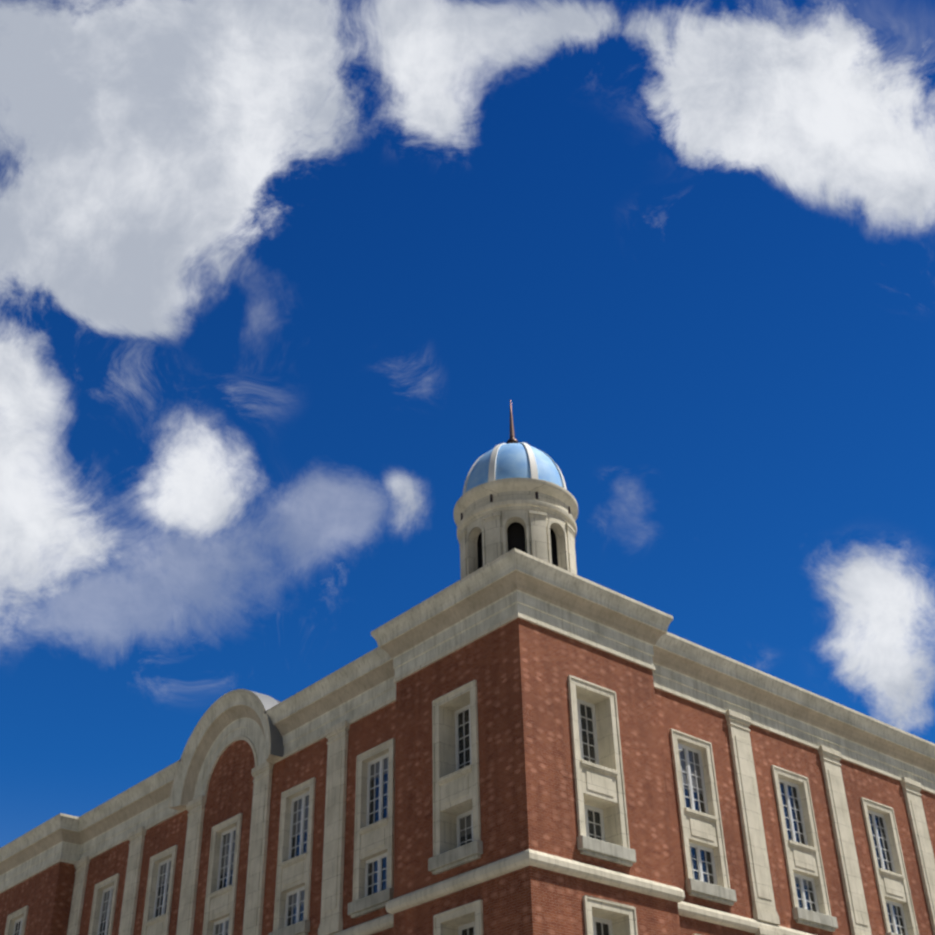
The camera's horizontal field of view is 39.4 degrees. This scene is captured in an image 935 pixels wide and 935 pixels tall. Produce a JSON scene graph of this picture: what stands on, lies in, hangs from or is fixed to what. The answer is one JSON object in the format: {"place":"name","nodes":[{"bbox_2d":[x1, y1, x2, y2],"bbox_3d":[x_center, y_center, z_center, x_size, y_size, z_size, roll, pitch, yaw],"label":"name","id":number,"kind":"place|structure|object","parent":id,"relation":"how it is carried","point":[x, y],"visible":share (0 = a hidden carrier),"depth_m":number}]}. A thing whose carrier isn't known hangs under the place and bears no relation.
{"place":"outdoors","nodes":[
{"label":"outdoors","id":0,"kind":"place"},
{"bbox_2d":[0,618,934,934],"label":"brick walls","id":1,"kind":"structure","parent":0,"point":[520,670],"depth_m":41.36},
{"bbox_2d":[13,699,907,934],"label":"windows","id":2,"kind":"structure","parent":1,"relation":"in","point":[695,798],"depth_m":44.35},
{"bbox_2d":[0,548,934,893],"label":"cornice","id":3,"kind":"structure","parent":1,"relation":"on","point":[490,596],"depth_m":47.28},
{"bbox_2d":[4,675,934,934],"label":"building stone trim","id":4,"kind":"structure","parent":1,"relation":"attached to","point":[600,782],"depth_m":45.12},
{"bbox_2d":[331,849,813,934],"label":"string course","id":5,"kind":"object","parent":1,"relation":"attached to","point":[509,864],"visible":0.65,"depth_m":37.91},
{"bbox_2d":[268,835,899,934],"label":"window sills","id":6,"kind":"structure","parent":1,"relation":"attached to","point":[473,851],"depth_m":40.84},
{"bbox_3d":[1.822,5.446,44.158,6.600,0.170,6.600,25,-42,-33],"label":"tower roof slab","id":7,"kind":"object","parent":1,"relation":"on","visible":0},
{"bbox_2d":[454,478,577,573],"bbox_3d":[1.774,3.470,45.484,4.460,4.630,4.460,25,-42,-33],"label":"cupola drum","id":8,"kind":"object","parent":7,"relation":"on","point":[511,496],"visible":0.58,"depth_m":44.86},
{"bbox_2d":[466,443,562,491],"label":"dome","id":9,"kind":"structure","parent":8,"relation":"on","point":[512,460],"depth_m":45.98},
{"bbox_2d":[506,400,518,443],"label":"spire","id":10,"kind":"structure","parent":9,"relation":"on","point":[512,439],"depth_m":48.62},
{"bbox_2d":[462,442,566,494],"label":"dome ribs","id":11,"kind":"object","parent":9,"relation":"attached to","point":[532,463],"visible":0.25,"depth_m":46.17},
{"bbox_2d":[0,0,934,847],"label":"sky","id":12,"kind":"structure","parent":0,"point":[276,276]},
{"bbox_2d":[459,492,576,578],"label":"cupola pilasters","id":13,"kind":"object","parent":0,"point":[492,534],"visible":0.48,"depth_m":44.23}
]}

